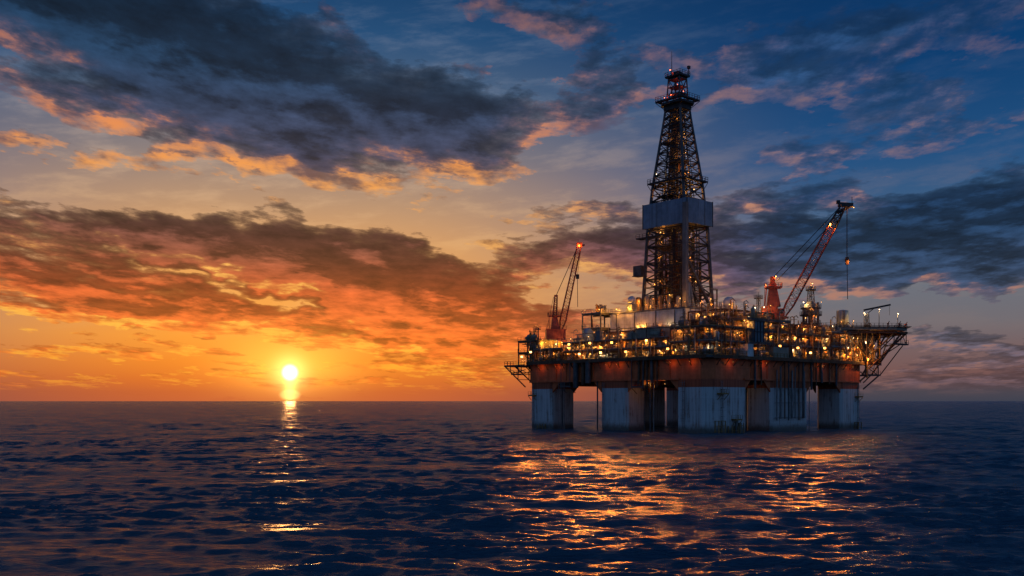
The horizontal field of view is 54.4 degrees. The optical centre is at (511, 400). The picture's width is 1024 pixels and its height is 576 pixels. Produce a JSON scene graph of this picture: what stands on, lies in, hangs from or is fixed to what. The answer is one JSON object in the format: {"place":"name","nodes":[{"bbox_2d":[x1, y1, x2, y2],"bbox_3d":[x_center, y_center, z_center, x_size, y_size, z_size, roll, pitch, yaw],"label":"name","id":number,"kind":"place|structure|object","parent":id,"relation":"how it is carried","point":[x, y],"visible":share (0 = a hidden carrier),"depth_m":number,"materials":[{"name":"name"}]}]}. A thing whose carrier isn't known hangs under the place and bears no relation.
{"place":"outdoors","nodes":[
{"label":"outdoors","id":0,"kind":"place"},
{"bbox_2d":[0,401,1023,575],"bbox_3d":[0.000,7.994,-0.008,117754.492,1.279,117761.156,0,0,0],"label":"sea","id":1,"kind":"structure","parent":0,"point":[359,488],"depth_m":86.08,"materials":[{"name":"blue liquid"}]},
{"bbox_2d":[504,350,881,433],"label":"drilling platform","id":2,"kind":"structure","parent":1,"relation":"in","point":[706,393],"depth_m":262.26,"materials":[{"name":"grey paint"}]},
{"bbox_2d":[518,328,547,364],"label":"corner module","id":3,"kind":"object","parent":2,"relation":"on","point":[527,340],"visible":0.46,"depth_m":289.82,"materials":[{"name":"metal"}]},
{"bbox_2d":[533,326,540,334],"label":"light mast","id":4,"kind":"object","parent":3,"relation":"on","point":[536,328],"visible":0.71,"depth_m":292.22,"materials":[{"name":"metal"}]},
{"bbox_2d":[534,339,580,360],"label":"deck skid","id":5,"kind":"object","parent":2,"relation":"on","point":[551,353],"visible":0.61,"depth_m":280.91,"materials":[{"name":"metal"}]},
{"bbox_2d":[539,339,556,348],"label":"lit cabin","id":6,"kind":"object","parent":5,"relation":"on","point":[546,343],"visible":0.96,"depth_m":285.77,"materials":[{"name":"metal"}]},
{"bbox_2d":[545,242,584,356],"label":"pedestal crane","id":7,"kind":"object","parent":2,"relation":"on","point":[556,331],"visible":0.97,"depth_m":289.01,"materials":[{"name":"paint"}]},
{"bbox_2d":[562,323,647,359],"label":"process module","id":8,"kind":"object","parent":2,"relation":"on","point":[599,344],"visible":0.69,"depth_m":269.43,"materials":[{"name":"metal"}]},
{"bbox_2d":[582,328,593,340],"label":"dome tank","id":9,"kind":"object","parent":8,"relation":"on","point":[589,331],"visible":0.62,"depth_m":276.50,"materials":[{"name":"metal"}]},
{"bbox_2d":[603,322,657,339],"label":"skid","id":10,"kind":"object","parent":8,"relation":"on","point":[614,333],"visible":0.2,"depth_m":273.26,"materials":[{"name":"metal"}]},
{"bbox_2d":[622,316,697,357],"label":"process module","id":11,"kind":"object","parent":2,"relation":"on","point":[660,339],"visible":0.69,"depth_m":255.01,"materials":[{"name":"metal"}]},
{"bbox_2d":[635,322,681,337],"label":"pump house","id":12,"kind":"structure","parent":11,"relation":"on","point":[666,329],"depth_m":256.23,"materials":[{"name":"beige paint"}]},
{"bbox_2d":[670,311,744,354],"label":"process module","id":13,"kind":"object","parent":2,"relation":"on","point":[727,337],"visible":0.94,"depth_m":244.49,"materials":[{"name":"metal"}]},
{"bbox_2d":[739,343,753,356],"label":"storage unit","id":14,"kind":"object","parent":2,"relation":"on","point":[748,348],"visible":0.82,"depth_m":248.61,"materials":[{"name":"white paint"}]},
{"bbox_2d":[706,298,790,357],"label":"process module","id":15,"kind":"object","parent":2,"relation":"on","point":[772,327],"visible":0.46,"depth_m":255.64,"materials":[{"name":"metal"}]},
{"bbox_2d":[722,297,734,311],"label":"radome","id":16,"kind":"object","parent":15,"relation":"on","point":[726,301],"visible":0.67,"depth_m":259.58,"materials":[{"name":"grey paint"}]},
{"bbox_2d":[687,302,773,320],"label":"module","id":17,"kind":"object","parent":15,"relation":"on","point":[725,313],"visible":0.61,"depth_m":256.29,"materials":[{"name":"metal"}]},
{"bbox_2d":[754,292,762,311],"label":"light mast","id":18,"kind":"object","parent":17,"relation":"on","point":[758,298],"visible":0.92,"depth_m":264.25,"materials":[{"name":"metal"}]},
{"bbox_2d":[742,320,763,341],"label":"container","id":19,"kind":"object","parent":15,"relation":"on","point":[756,334],"visible":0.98,"depth_m":251.50,"materials":[{"name":"blue metal"}]},
{"bbox_2d":[766,346,788,357],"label":"storage unit","id":20,"kind":"object","parent":2,"relation":"on","point":[777,349],"visible":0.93,"depth_m":257.46,"materials":[{"name":"beige paint"}]},
{"bbox_2d":[770,315,830,359],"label":"process module","id":21,"kind":"object","parent":2,"relation":"on","point":[814,342],"visible":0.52,"depth_m":268.57,"materials":[{"name":"metal"}]},
{"bbox_2d":[781,319,831,334],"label":"module","id":22,"kind":"object","parent":21,"relation":"on","point":[807,327],"visible":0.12,"depth_m":275.17,"materials":[{"name":"metal"}]},
{"bbox_2d":[806,306,814,329],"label":"light mast","id":23,"kind":"object","parent":21,"relation":"on","point":[810,311],"visible":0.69,"depth_m":277.36,"materials":[{"name":"metal"}]},
{"bbox_2d":[761,200,853,338],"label":"pedestal crane","id":24,"kind":"object","parent":2,"relation":"on","point":[772,287],"visible":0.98,"depth_m":268.22,"materials":[{"name":"red paint"}]},
{"bbox_2d":[802,316,860,360],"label":"process module","id":25,"kind":"object","parent":2,"relation":"on","point":[839,344],"visible":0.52,"depth_m":279.45,"materials":[{"name":"metal"}]},
{"bbox_2d":[800,282,821,324],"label":"process tower","id":26,"kind":"structure","parent":25,"relation":"on","point":[808,304],"depth_m":288.19,"materials":[{"name":"metal"}]},
{"bbox_2d":[817,302,818,329],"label":"exhaust stack","id":27,"kind":"object","parent":25,"relation":"on","point":[818,314],"visible":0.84,"depth_m":280.52,"materials":[{"name":"metal"}]},
{"bbox_2d":[836,323,878,361],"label":"process module","id":28,"kind":"object","parent":2,"relation":"on","point":[869,343],"visible":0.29,"depth_m":289.02,"materials":[{"name":"metal"}]},
{"bbox_2d":[814,323,911,377],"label":"helideck","id":29,"kind":"object","parent":2,"relation":"on","point":[887,331],"visible":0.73,"depth_m":284.69,"materials":[{"name":"beige paint"}]},
{"bbox_2d":[836,310,848,324],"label":"water tank","id":30,"kind":"object","parent":29,"relation":"on","point":[843,315],"visible":0.76,"depth_m":284.62,"materials":[{"name":"metal"}]},
{"bbox_2d":[863,304,890,324],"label":"jib crane","id":31,"kind":"object","parent":29,"relation":"on","point":[867,315],"visible":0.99,"depth_m":284.16,"materials":[{"name":"black metal"}]},
{"bbox_2d":[0,0,1023,400],"label":"sky","id":32,"kind":"structure","parent":0,"point":[201,200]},
{"bbox_2d":[635,288,734,310],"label":"drill floor","id":33,"kind":"structure","parent":0,"point":[638,302],"depth_m":274.56,"materials":[{"name":"metal"}]},
{"bbox_2d":[632,57,713,309],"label":"derrick","id":34,"kind":"object","parent":33,"relation":"on","point":[676,213],"visible":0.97,"depth_m":277.63,"materials":[{"name":"metal"}]},
{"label":"machinery house","id":35,"kind":"object","parent":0,"visible":0},
{"bbox_2d":[581,304,623,339],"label":"roof frame","id":36,"kind":"object","parent":35,"relation":"on","point":[602,311],"visible":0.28,"depth_m":281.18,"materials":[{"name":"metal"}]},
{"bbox_2d":[610,303,735,338],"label":"enclosure","id":37,"kind":"object","parent":35,"relation":"on","point":[626,321],"visible":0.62,"depth_m":270.07,"materials":[{"name":"white paint"}]},
{"bbox_2d":[627,296,636,311],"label":"radome","id":38,"kind":"object","parent":37,"relation":"on","point":[631,300],"visible":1,"depth_m":275.71,"materials":[{"name":"blue paint"}]},
{"bbox_2d":[691,319,710,335],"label":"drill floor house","id":39,"kind":"structure","parent":35,"relation":"on","point":[696,322],"depth_m":260.61,"materials":[{"name":"metal"}]}
]}

